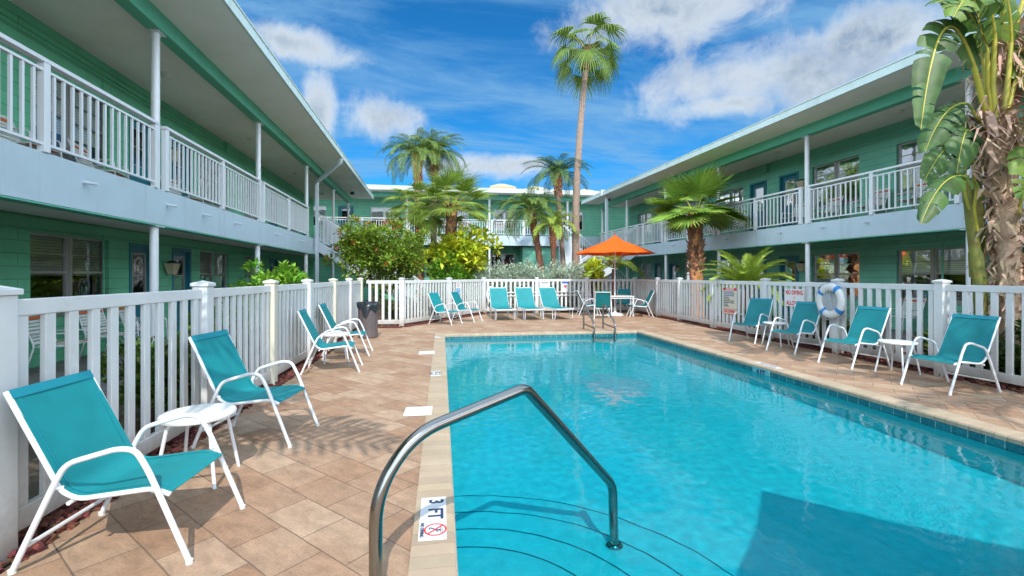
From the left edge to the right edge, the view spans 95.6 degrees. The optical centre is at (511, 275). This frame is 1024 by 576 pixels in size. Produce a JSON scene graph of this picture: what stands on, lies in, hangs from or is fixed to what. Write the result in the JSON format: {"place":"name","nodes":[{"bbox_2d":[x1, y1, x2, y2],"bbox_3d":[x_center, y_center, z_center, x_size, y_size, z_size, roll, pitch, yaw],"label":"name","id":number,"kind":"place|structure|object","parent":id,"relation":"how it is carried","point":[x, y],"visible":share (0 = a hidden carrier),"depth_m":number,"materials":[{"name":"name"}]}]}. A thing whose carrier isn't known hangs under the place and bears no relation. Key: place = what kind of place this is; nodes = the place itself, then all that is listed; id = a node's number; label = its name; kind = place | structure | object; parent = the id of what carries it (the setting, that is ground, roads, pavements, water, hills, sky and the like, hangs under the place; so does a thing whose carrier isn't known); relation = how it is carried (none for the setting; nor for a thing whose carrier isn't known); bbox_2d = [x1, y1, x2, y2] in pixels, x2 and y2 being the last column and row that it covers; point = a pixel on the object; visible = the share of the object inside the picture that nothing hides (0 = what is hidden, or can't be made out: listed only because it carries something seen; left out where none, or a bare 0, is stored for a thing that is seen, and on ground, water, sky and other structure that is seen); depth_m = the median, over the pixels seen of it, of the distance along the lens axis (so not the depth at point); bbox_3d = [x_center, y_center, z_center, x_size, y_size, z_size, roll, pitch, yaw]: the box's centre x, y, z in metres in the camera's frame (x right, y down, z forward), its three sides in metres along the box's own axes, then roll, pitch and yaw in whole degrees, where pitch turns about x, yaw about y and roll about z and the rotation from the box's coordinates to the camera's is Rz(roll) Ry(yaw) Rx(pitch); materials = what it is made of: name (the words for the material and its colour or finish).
{"place":"outdoors","nodes":[
{"label":"outdoors","id":0,"kind":"place"},
{"bbox_2d":[28,323,289,398],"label":"walkway","id":1,"kind":"structure","parent":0,"point":[34,375],"depth_m":7.17,"materials":[{"name":"concrete"}]},
{"bbox_2d":[28,314,86,365],"bbox_3d":[-6.974,1.000,7.144,0.702,0.927,0.566,0,0,-19],"label":"strap chair","id":2,"kind":"object","parent":1,"relation":"on","point":[31,334],"visible":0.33,"depth_m":6.94,"materials":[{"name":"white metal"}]},
{"bbox_2d":[79,308,139,360],"bbox_3d":[-7.166,1.000,8.242,0.702,0.927,0.566,0,0,-5],"label":"strap chair","id":3,"kind":"object","parent":1,"relation":"on","point":[102,322],"visible":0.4,"depth_m":8.09,"materials":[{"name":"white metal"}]},
{"bbox_2d":[119,306,167,344],"bbox_3d":[-7.403,1.000,9.304,0.702,0.927,0.566,0,0,-17],"label":"strap chair","id":4,"kind":"object","parent":1,"relation":"on","point":[137,319],"visible":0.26,"depth_m":9.13,"materials":[{"name":"white metal"}]},
{"bbox_2d":[1,299,1017,573],"bbox_3d":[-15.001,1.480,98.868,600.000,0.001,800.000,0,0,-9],"label":"ground","id":5,"kind":"structure","parent":0,"point":[33,475],"depth_m":4.69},
{"bbox_2d":[86,333,190,422],"bbox_3d":[-3.527,1.034,4.668,1.175,0.944,1.337,0,0,-9],"label":"shrub","id":6,"kind":"object","parent":5,"relation":"on","point":[103,366],"visible":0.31,"depth_m":4.44,"materials":[{"name":"green plant"}]},
{"bbox_2d":[0,278,363,567],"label":"picket fence","id":7,"kind":"object","parent":5,"relation":"on","point":[18,510],"visible":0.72,"depth_m":3.54,"materials":[{"name":"white plastic"}]},
{"bbox_2d":[0,0,425,368],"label":"motel building","id":8,"kind":"structure","parent":5,"relation":"on","point":[206,99],"depth_m":8.67,"materials":[{"name":"green paint"}]},
{"bbox_2d":[0,114,62,157],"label":"strap chair","id":9,"kind":"object","parent":8,"relation":"on","point":[18,140],"visible":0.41,"depth_m":6.62,"materials":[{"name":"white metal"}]},
{"bbox_2d":[28,232,106,319],"bbox_3d":[-7.815,-0.005,8.214,0.166,1.390,1.920,0,0,-10],"label":"window","id":10,"kind":"structure","parent":8,"relation":"in","point":[66,257],"depth_m":8.14,"materials":[{"name":"glass"}]},
{"bbox_2d":[30,66,106,169],"bbox_3d":[-7.815,-2.705,8.214,0.166,1.390,1.920,0,0,-10],"label":"window","id":11,"kind":"structure","parent":8,"relation":"in","point":[58,84],"depth_m":8.39,"materials":[{"name":"metal"}]},
{"bbox_2d":[67,138,129,179],"bbox_3d":[-7.320,-1.875,8.250,0.702,0.927,0.566,0,0,-20],"label":"strap chair","id":12,"kind":"object","parent":8,"relation":"on","point":[92,165],"visible":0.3,"depth_m":8.17,"materials":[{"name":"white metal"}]},
{"bbox_2d":[129,243,148,340],"bbox_3d":[-8.152,0.365,10.150,0.140,2.130,0.890,0,0,-10],"label":"door","id":13,"kind":"structure","parent":8,"relation":"in","point":[134,248],"depth_m":10.17,"materials":[{"name":"wood"}]},
{"bbox_2d":[129,114,149,185],"bbox_3d":[-8.152,-2.415,10.150,0.140,1.970,0.890,0,0,-10],"label":"door","id":14,"kind":"structure","parent":8,"relation":"in","point":[133,178],"depth_m":10.24,"materials":[{"name":"metal"}]},
{"bbox_2d":[172,247,191,332],"bbox_3d":[-8.433,0.365,11.770,0.140,2.130,0.900,0,0,-10],"label":"door","id":15,"kind":"structure","parent":8,"relation":"in","point":[186,254],"depth_m":12.01,"materials":[{"name":"wood"}]},
{"bbox_2d":[172,137,191,196],"bbox_3d":[-8.433,-2.415,11.770,0.140,1.970,0.900,0,0,-10],"label":"door","id":16,"kind":"structure","parent":8,"relation":"in","point":[183,194],"depth_m":11.98,"materials":[{"name":"metal"}]},
{"bbox_2d":[200,251,226,298],"bbox_3d":[-8.761,-0.005,13.617,0.166,1.390,1.950,0,0,-10],"label":"window","id":17,"kind":"structure","parent":8,"relation":"in","point":[220,259],"depth_m":13.83,"materials":[{"name":"glass"}]},
{"bbox_2d":[199,155,230,211],"bbox_3d":[-8.761,-2.705,13.617,0.166,1.390,1.950,0,0,-10],"label":"window","id":18,"kind":"structure","parent":8,"relation":"in","point":[210,203],"depth_m":13.54,"materials":[{"name":"glass"}]},
{"bbox_2d":[177,307,259,369],"bbox_3d":[-3.821,0.931,6.006,1.097,1.147,1.325,0,0,-9],"label":"shrub","id":19,"kind":"object","parent":5,"relation":"on","point":[189,325],"visible":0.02,"depth_m":5.99,"materials":[{"name":"green plant"}]},
{"bbox_2d":[222,257,316,356],"bbox_3d":[-4.354,0.577,8.556,1.626,1.853,2.254,0,0,-9],"label":"lime shrub","id":20,"kind":"object","parent":5,"relation":"on","point":[287,274],"visible":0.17,"depth_m":8.27,"materials":[{"name":"green plant"}]},
{"bbox_2d":[321,214,430,319],"bbox_3d":[-4.442,-0.293,15.627,3.372,3.577,2.580,0,0,-39],"label":"ixora tree","id":21,"kind":"object","parent":5,"relation":"on","point":[362,245],"visible":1,"depth_m":15.32,"materials":[{"name":"green plant"}]},
{"bbox_2d":[380,295,419,319],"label":"shrub","id":22,"kind":"object","parent":5,"relation":"on","point":[392,309],"visible":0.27,"depth_m":14.45,"materials":[{"name":"green plant"}]},
{"bbox_2d":[376,127,454,277],"bbox_3d":[-4.294,-2.410,20.688,3.523,7.826,3.314,0,0,30],"label":"palm tree","id":23,"kind":"object","parent":5,"relation":"on","point":[416,151],"visible":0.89,"depth_m":20.37,"materials":[{"name":"green plant"}]},
{"bbox_2d":[380,180,451,303],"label":"fan palm","id":24,"kind":"object","parent":5,"relation":"on","point":[414,213],"visible":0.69,"depth_m":18.69,"materials":[{"name":"green plant"}]},
{"bbox_2d":[406,129,467,292],"bbox_3d":[-3.711,-2.573,21.790,3.302,8.153,3.325,0,0,-9],"label":"palm tree","id":25,"kind":"object","parent":5,"relation":"on","point":[438,158],"visible":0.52,"depth_m":21.55,"materials":[{"name":"green plant"}]},
{"bbox_2d":[415,247,475,309],"bbox_3d":[-2.635,0.164,18.554,2.469,2.702,1.463,0,0,-9],"label":"hedge shrub","id":26,"kind":"object","parent":5,"relation":"on","point":[453,273],"visible":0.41,"depth_m":18.39,"materials":[{"name":"green plant"}]},
{"bbox_2d":[406,160,501,288],"bbox_3d":[-2.464,-1.576,19.090,4.134,6.173,3.868,0,0,-9],"label":"fan palm","id":27,"kind":"object","parent":5,"relation":"on","point":[449,181],"visible":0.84,"depth_m":18.54,"materials":[{"name":"green plant"}]},
{"bbox_2d":[422,222,503,299],"bbox_3d":[-2.134,-0.356,19.209,3.093,3.697,2.978,0,0,25],"label":"autograph shrub","id":28,"kind":"object","parent":5,"relation":"on","point":[471,252],"visible":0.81,"depth_m":18.50,"materials":[{"name":"green plant"}]},
{"bbox_2d":[314,184,628,299],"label":"motel building","id":29,"kind":"structure","parent":5,"relation":"on","point":[522,249],"depth_m":28.46,"materials":[{"name":"green paint"}]},
{"bbox_2d":[338,206,353,230],"bbox_3d":[-10.103,-3.360,28.254,0.900,1.820,0.140,0,0,-9],"label":"door","id":30,"kind":"structure","parent":29,"relation":"in","point":[340,208],"depth_m":28.22,"materials":[{"name":"blue wood"}]},
{"bbox_2d":[371,207,395,223],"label":"window","id":31,"kind":"structure","parent":29,"relation":"in","point":[376,212],"depth_m":28.64,"materials":[{"name":"white glass"}]},
{"bbox_2d":[493,210,515,228],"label":"window","id":32,"kind":"structure","parent":29,"relation":"in","point":[504,216],"depth_m":29.77,"materials":[{"name":"white glass"}]},
{"bbox_2d":[471,260,520,312],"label":"silver shrub","id":33,"kind":"object","parent":5,"relation":"on","point":[501,274],"visible":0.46,"depth_m":18.66,"materials":[{"name":"green plant"}]},
{"bbox_2d":[500,258,551,311],"bbox_3d":[0.655,0.341,19.091,2.439,2.323,1.240,0,0,-9],"label":"silver shrub","id":34,"kind":"object","parent":5,"relation":"on","point":[533,273],"visible":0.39,"depth_m":18.96,"materials":[{"name":"green plant"}]},
{"bbox_2d":[492,187,566,307],"bbox_3d":[0.716,-1.105,20.296,3.428,5.266,3.004,0,0,-9],"label":"palm tree","id":35,"kind":"object","parent":5,"relation":"on","point":[528,210],"visible":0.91,"depth_m":20.18,"materials":[{"name":"green plant"}]},
{"bbox_2d":[521,210,579,287],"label":"palm tree","id":36,"kind":"object","parent":5,"relation":"on","point":[553,235],"visible":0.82,"depth_m":19.78,"materials":[{"name":"green plant"}]},
{"bbox_2d":[520,153,591,305],"bbox_3d":[2.005,-1.952,21.105,3.409,6.925,3.354,0,0,-9],"label":"palm tree","id":37,"kind":"object","parent":5,"relation":"on","point":[557,172],"visible":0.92,"depth_m":20.91,"materials":[{"name":"green plant"}]},
{"bbox_2d":[486,277,636,312],"bbox_3d":[2.013,0.756,18.329,6.118,1.428,0.158,0,0,-9],"label":"picket fence","id":38,"kind":"object","parent":5,"relation":"on","point":[537,280],"visible":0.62,"depth_m":18.35,"materials":[{"name":"white plastic"}]},
{"bbox_2d":[537,258,588,311],"bbox_3d":[2.299,0.466,19.255,2.710,2.435,1.313,0,0,-9],"label":"silver shrub","id":39,"kind":"object","parent":5,"relation":"on","point":[557,273],"visible":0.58,"depth_m":19.26,"materials":[{"name":"green plant"}]},
{"bbox_2d":[547,12,630,306],"bbox_3d":[3.220,-4.758,20.424,3.752,12.518,3.280,0,0,-9],"label":"fan palm","id":40,"kind":"object","parent":5,"relation":"on","point":[586,53],"visible":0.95,"depth_m":20.16,"materials":[{"name":"green plant"}]},
{"bbox_2d":[580,256,609,311],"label":"croton shrub","id":41,"kind":"object","parent":5,"relation":"on","point":[599,272],"visible":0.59,"depth_m":19.24,"materials":[{"name":"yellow plant"}]},
{"bbox_2d":[579,255,645,310],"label":"young palm","id":42,"kind":"object","parent":5,"relation":"on","point":[618,263],"visible":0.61,"depth_m":19.63,"materials":[{"name":"green plant"}]},
{"bbox_2d":[642,160,758,318],"bbox_3d":[6.401,-1.137,15.995,3.811,5.284,3.286,0,0,10],"label":"fan palm","id":43,"kind":"object","parent":5,"relation":"on","point":[692,220],"visible":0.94,"depth_m":15.76,"materials":[{"name":"green plant"}]},
{"bbox_2d":[696,246,797,309],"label":"sago palm","id":44,"kind":"object","parent":5,"relation":"on","point":[753,271],"visible":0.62,"depth_m":12.88,"materials":[{"name":"green plant"}]},
{"bbox_2d":[558,8,1023,331],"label":"motel building","id":45,"kind":"structure","parent":5,"relation":"on","point":[855,140],"depth_m":13.46,"materials":[{"name":"green paint"}]},
{"bbox_2d":[637,263,650,287],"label":"window","id":46,"kind":"structure","parent":45,"relation":"in","point":[646,267],"depth_m":26.18,"materials":[{"name":"glass"}]},
{"bbox_2d":[639,212,650,237],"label":"window","id":47,"kind":"structure","parent":45,"relation":"in","point":[646,216],"depth_m":26.21,"materials":[{"name":"glass"}]},
{"bbox_2d":[654,263,661,302],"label":"door","id":48,"kind":"structure","parent":45,"relation":"in","point":[657,266],"depth_m":24.82,"materials":[{"name":"wood"}]},
{"bbox_2d":[669,262,676,304],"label":"door","id":49,"kind":"structure","parent":45,"relation":"in","point":[672,275],"depth_m":23.49,"materials":[{"name":"metal"}]},
{"bbox_2d":[720,187,742,221],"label":"window","id":50,"kind":"structure","parent":45,"relation":"in","point":[738,192],"depth_m":18.99,"materials":[{"name":"glass"}]},
{"bbox_2d":[750,180,766,230],"bbox_3d":[9.388,-2.535,17.611,0.140,2.050,0.870,0,0,-12],"label":"door","id":51,"kind":"structure","parent":45,"relation":"in","point":[757,189],"depth_m":17.62,"materials":[{"name":"metal"}]},
{"bbox_2d":[779,255,798,316],"bbox_3d":[9.700,0.365,16.177,0.140,2.130,0.850,0,0,-12],"label":"door","id":52,"kind":"structure","parent":45,"relation":"in","point":[790,266],"depth_m":16.24,"materials":[{"name":"metal"}]},
{"bbox_2d":[779,171,798,226],"bbox_3d":[9.700,-2.535,16.177,0.140,2.050,0.850,0,0,-12],"label":"door","id":53,"kind":"structure","parent":45,"relation":"in","point":[788,181],"depth_m":16.29,"materials":[{"name":"metal"}]},
{"bbox_2d":[812,195,843,220],"bbox_3d":[9.579,-1.955,14.152,0.702,0.927,0.566,0,0,-4],"label":"strap chair","id":54,"kind":"object","parent":45,"relation":"on","point":[833,205],"visible":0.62,"depth_m":14.12,"materials":[{"name":"white metal"}]},
{"bbox_2d":[813,252,858,298],"bbox_3d":[10.074,-0.005,14.440,0.166,1.390,1.740,0,0,-12],"label":"window","id":55,"kind":"structure","parent":45,"relation":"in","point":[845,266],"depth_m":14.38,"materials":[{"name":"glass"}]},
{"bbox_2d":[812,156,859,209],"bbox_3d":[10.074,-2.865,14.440,0.166,1.390,1.740,0,0,-12],"label":"window","id":56,"kind":"structure","parent":45,"relation":"in","point":[850,166],"depth_m":14.40,"materials":[{"name":"glass"}]},
{"bbox_2d":[851,188,887,217],"bbox_3d":[9.873,-1.955,12.784,0.702,0.927,0.566,0,0,-5],"label":"strap chair","id":57,"kind":"object","parent":45,"relation":"on","point":[880,198],"visible":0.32,"depth_m":12.73,"materials":[{"name":"white metal"}]},
{"bbox_2d":[894,177,939,211],"bbox_3d":[10.125,-1.955,11.614,0.702,0.927,0.566,0,0,-8],"label":"strap chair","id":58,"kind":"object","parent":45,"relation":"on","point":[918,192],"visible":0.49,"depth_m":11.73,"materials":[{"name":"white metal"}]},
{"bbox_2d":[893,129,962,195],"bbox_3d":[10.653,-2.865,11.747,0.166,1.390,1.830,0,0,-12],"label":"window","id":59,"kind":"structure","parent":45,"relation":"in","point":[907,152],"depth_m":12.33,"materials":[{"name":"glass"}]},
{"bbox_2d":[893,247,965,304],"bbox_3d":[10.653,-0.005,11.747,0.166,1.390,1.830,0,0,-12],"label":"window","id":60,"kind":"structure","parent":45,"relation":"in","point":[914,261],"depth_m":11.77,"materials":[{"name":"glass"}]},
{"bbox_2d":[800,316,849,346],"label":"shrub","id":61,"kind":"object","parent":5,"relation":"on","point":[827,325],"visible":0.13,"depth_m":9.33,"materials":[{"name":"green plant"}]},
{"bbox_2d":[904,322,1005,372],"bbox_3d":[6.721,1.096,7.014,1.016,0.975,1.440,0,0,-9],"label":"shrub","id":62,"kind":"object","parent":5,"relation":"on","point":[925,351],"visible":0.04,"depth_m":6.65,"materials":[{"name":"green plant"}]},
{"bbox_2d":[911,0,1023,371],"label":"bird of paradise tree","id":63,"kind":"object","parent":5,"relation":"on","point":[994,141],"visible":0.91,"depth_m":6.47,"materials":[{"name":"green plant"}]},
{"bbox_2d":[998,318,1021,375],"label":"shrub","id":64,"kind":"object","parent":5,"relation":"on","point":[1017,359],"visible":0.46,"depth_m":6.11,"materials":[{"name":"green plant"}]},
{"bbox_2d":[0,312,1023,575],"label":"pool deck","id":65,"kind":"structure","parent":0,"point":[306,496],"depth_m":3.55,"materials":[{"name":"tile"}]},
{"bbox_2d":[2,370,245,575],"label":"sling armchair","id":66,"kind":"object","parent":65,"relation":"on","point":[84,448],"visible":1,"depth_m":2.49,"materials":[{"name":"fabric"}]},
{"bbox_2d":[151,403,239,492],"bbox_3d":[-2.244,1.210,3.321,0.476,0.484,0.476,0,0,-9],"label":"side table","id":67,"kind":"object","parent":65,"relation":"on","point":[209,413],"visible":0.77,"depth_m":3.29,"materials":[{"name":"white plastic"}]},
{"bbox_2d":[188,329,318,448],"bbox_3d":[-2.310,0.983,4.204,0.896,0.944,0.604,0,0,-1],"label":"sling armchair","id":68,"kind":"object","parent":65,"relation":"on","point":[228,375],"visible":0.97,"depth_m":4.16,"materials":[{"name":"fabric"}]},
{"bbox_2d":[297,309,362,374],"bbox_3d":[-2.792,0.983,7.180,0.896,0.944,0.604,0,0,-14],"label":"sling armchair","id":69,"kind":"object","parent":65,"relation":"on","point":[315,338],"visible":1,"depth_m":7.06,"materials":[{"name":"fabric"}]},
{"bbox_2d":[321,332,348,363],"bbox_3d":[-2.996,1.210,7.880,0.476,0.484,0.476,0,0,-26],"label":"side table","id":70,"kind":"object","parent":65,"relation":"on","point":[337,334],"visible":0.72,"depth_m":7.79,"materials":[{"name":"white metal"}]},
{"bbox_2d":[318,303,372,357],"bbox_3d":[-3.071,0.983,8.616,0.896,0.944,0.604,0,0,-11],"label":"sling armchair","id":71,"kind":"object","parent":65,"relation":"on","point":[327,315],"visible":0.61,"depth_m":8.52,"materials":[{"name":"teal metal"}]},
{"bbox_2d":[356,301,379,338],"bbox_3d":[-3.398,1.031,10.960,0.527,0.838,0.520,0,0,-9],"label":"trash can","id":72,"kind":"object","parent":65,"relation":"on","point":[368,314],"visible":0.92,"depth_m":10.77,"materials":[{"name":"plastic"}]},
{"bbox_2d":[403,406,432,415],"bbox_3d":[-0.997,1.437,4.936,0.290,0.022,0.290,0,0,-7],"label":"skimmer lid","id":73,"kind":"object","parent":65,"relation":"on","point":[418,411],"visible":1,"depth_m":4.88,"materials":[{"name":"white plastic"}]},
{"bbox_2d":[428,292,462,325],"bbox_3d":[-2.024,0.983,14.008,0.896,0.944,0.604,0,0,25],"label":"sling armchair","id":74,"kind":"object","parent":65,"relation":"on","point":[436,302],"visible":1,"depth_m":14.08,"materials":[{"name":"fabric"}]},
{"bbox_2d":[450,292,482,322],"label":"sling armchair","id":75,"kind":"object","parent":65,"relation":"on","point":[456,298],"visible":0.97,"depth_m":14.89,"materials":[{"name":"fabric"}]},
{"bbox_2d":[369,384,617,575],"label":"pool handrail","id":76,"kind":"object","parent":65,"relation":"attached to","point":[409,444],"visible":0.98,"depth_m":2.24,"materials":[{"name":"metal"}]},
{"bbox_2d":[489,287,515,320],"bbox_3d":[-0.350,0.927,15.791,0.652,1.048,1.762,0,0,-11],"label":"chaise lounge","id":77,"kind":"object","parent":65,"relation":"on","point":[498,298],"visible":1,"depth_m":16.34,"materials":[{"name":"fabric"}]},
{"bbox_2d":[0,311,1023,573],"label":"mulch","id":78,"kind":"object","parent":65,"relation":"on","point":[62,513],"visible":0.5,"depth_m":4.39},
{"bbox_2d":[366,278,404,325],"bbox_3d":[-3.579,0.756,13.132,1.063,1.428,0.166,0,0,-9],"label":"picket fence","id":79,"kind":"object","parent":78,"relation":"on","point":[400,282],"visible":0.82,"depth_m":13.14,"materials":[{"name":"white plastic"}]},
{"bbox_2d":[404,277,486,323],"bbox_3d":[-2.066,0.756,15.590,0.159,1.428,5.117,0,0,24],"label":"picket fence","id":80,"kind":"object","parent":78,"relation":"on","point":[468,285],"visible":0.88,"depth_m":15.06,"materials":[{"name":"white plastic"}]},
{"bbox_2d":[515,287,544,319],"bbox_3d":[0.581,0.927,15.933,0.652,1.048,1.762,0,0,-12],"label":"chaise lounge","id":81,"kind":"object","parent":65,"relation":"on","point":[524,298],"visible":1,"depth_m":16.45,"materials":[{"name":"fabric"}]},
{"bbox_2d":[538,287,573,319],"bbox_3d":[1.498,0.927,16.072,0.652,1.048,1.762,0,0,-17],"label":"chaise lounge","id":82,"kind":"object","parent":65,"relation":"on","point":[548,298],"visible":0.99,"depth_m":16.57,"materials":[{"name":"fabric"}]},
{"bbox_2d":[583,304,615,336],"bbox_3d":[2.320,1.589,12.375,0.608,1.621,0.974,0,0,-9],"label":"pool ladder","id":83,"kind":"object","parent":65,"relation":"attached to","point":[603,323],"visible":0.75,"depth_m":12.37,"materials":[{"name":"metal"}]},
{"bbox_2d":[594,291,611,318],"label":"sling armchair","id":84,"kind":"object","parent":65,"relation":"on","point":[602,298],"visible":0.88,"depth_m":15.68,"materials":[{"name":"fabric"}]},
{"bbox_2d":[575,234,655,315],"bbox_3d":[3.771,-0.052,17.008,2.701,3.005,2.701,0,0,-14],"label":"patio umbrella","id":85,"kind":"object","parent":65,"relation":"on","point":[615,245],"visible":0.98,"depth_m":16.68,"materials":[{"name":"fabric"}]},
{"bbox_2d":[597,295,634,316],"bbox_3d":[3.771,1.083,17.008,1.040,0.735,1.040,0,0,-15],"label":"dining table","id":86,"kind":"object","parent":65,"relation":"on","point":[620,297],"visible":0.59,"depth_m":16.64,"materials":[{"name":"white plastic"}]},
{"bbox_2d":[615,289,631,313],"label":"sling armchair","id":87,"kind":"object","parent":65,"relation":"on","point":[624,292],"visible":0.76,"depth_m":18.23,"materials":[{"name":"fabric"}]},
{"bbox_2d":[626,290,654,316],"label":"sling armchair","id":88,"kind":"object","parent":65,"relation":"on","point":[648,299],"visible":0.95,"depth_m":16.50,"materials":[{"name":"white metal"}]},
{"bbox_2d":[408,330,1023,575],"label":"pool coping","id":89,"kind":"object","parent":65,"relation":"on","point":[434,558],"visible":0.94,"depth_m":4.43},
{"bbox_2d":[418,496,446,541],"bbox_3d":[-0.469,1.433,2.761,0.156,0.006,0.490,0,0,-9],"label":"depth marker","id":90,"kind":"object","parent":89,"relation":"on","point":[432,523],"visible":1,"depth_m":2.73,"materials":[{"name":"white tile"}]},
{"bbox_2d":[445,333,1023,453],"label":"pool basin","id":91,"kind":"object","parent":65,"relation":"in","point":[976,436],"visible":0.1,"depth_m":6.01,"materials":[{"name":"tile"}]},
{"bbox_2d":[728,298,773,343],"bbox_3d":[5.364,0.983,10.383,0.896,0.944,0.604,0,0,-36],"label":"sling armchair","id":92,"kind":"object","parent":65,"relation":"on","point":[758,312],"visible":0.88,"depth_m":10.52,"materials":[{"name":"fabric"}]},
{"bbox_2d":[761,321,789,346],"bbox_3d":[5.532,1.210,9.740,0.476,0.484,0.476,0,0,-37],"label":"side table","id":93,"kind":"object","parent":65,"relation":"on","point":[778,323],"visible":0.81,"depth_m":9.70,"materials":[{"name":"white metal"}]},
{"bbox_2d":[765,301,822,354],"bbox_3d":[5.478,0.983,8.980,0.896,0.944,0.604,0,0,-25],"label":"sling armchair","id":94,"kind":"object","parent":65,"relation":"on","point":[805,318],"visible":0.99,"depth_m":9.07,"materials":[{"name":"fabric"}]},
{"bbox_2d":[635,277,1023,385],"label":"picket fence","id":95,"kind":"object","parent":65,"relation":"on","point":[941,301],"visible":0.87,"depth_m":7.74,"materials":[{"name":"white plastic"}]},
{"bbox_2d":[723,288,736,314],"bbox_3d":[5.650,0.650,12.035,0.010,0.680,0.620,0,0,-6],"label":"pool rules sign","id":96,"kind":"object","parent":95,"relation":"attached to","point":[729,300],"visible":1,"depth_m":12.00,"materials":[{"name":"plastic"}]},
{"bbox_2d":[785,289,803,306],"bbox_3d":[5.899,0.455,9.696,0.009,0.370,0.560,0,0,-6],"label":"no diving sign","id":97,"kind":"object","parent":95,"relation":"attached to","point":[792,296],"visible":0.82,"depth_m":9.72,"materials":[{"name":"plastic"}]},
{"bbox_2d":[816,282,846,319],"bbox_3d":[5.913,0.465,8.610,0.118,0.698,0.698,0,-8,-6],"label":"life ring","id":98,"kind":"object","parent":95,"relation":"hanging from","point":[821,300],"visible":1,"depth_m":8.56,"materials":[{"name":"white plastic"}]},
{"bbox_2d":[817,306,890,368],"bbox_3d":[5.615,0.983,7.612,0.896,0.944,0.604,0,0,-17],"label":"sling armchair","id":99,"kind":"object","parent":65,"relation":"on","point":[868,324],"visible":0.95,"depth_m":7.66,"materials":[{"name":"fabric"}]},
{"bbox_2d":[874,339,920,374],"bbox_3d":[5.747,1.210,6.920,0.476,0.484,0.476,0,0,-20],"label":"side table","id":100,"kind":"object","parent":65,"relation":"on","point":[893,342],"visible":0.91,"depth_m":6.86,"materials":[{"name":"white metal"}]},
{"bbox_2d":[899,313,1001,395],"bbox_3d":[5.668,0.983,6.000,0.896,0.944,0.604,0,0,-13],"label":"sling armchair","id":101,"kind":"object","parent":65,"relation":"on","point":[968,339],"visible":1,"depth_m":6.02,"materials":[{"name":"fabric"}]},
{"bbox_2d":[489,184,592,190],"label":"distant building","id":102,"kind":"structure","parent":0,"point":[503,186],"depth_m":46.02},
{"bbox_2d":[236,0,1019,190],"label":"sky","id":103,"kind":"structure","parent":0,"point":[694,74],"materials":[{"name":"blue"}]},
{"bbox_2d":[445,336,1023,575],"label":"pool water","id":104,"kind":"structure","parent":0,"point":[711,467],"depth_m":3.60,"materials":[{"name":"liquid"}]},
{"bbox_2d":[588,301,923,352],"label":"walkway","id":105,"kind":"structure","parent":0,"point":[893,335],"depth_m":12.43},
{"bbox_2d":[891,296,926,333],"bbox_3d":[10.062,1.000,11.905,0.702,0.927,0.566,0,0,-7],"label":"strap chair","id":106,"kind":"object","parent":105,"relation":"on","point":[914,310],"visible":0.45,"depth_m":11.88,"materials":[{"name":"white metal"}]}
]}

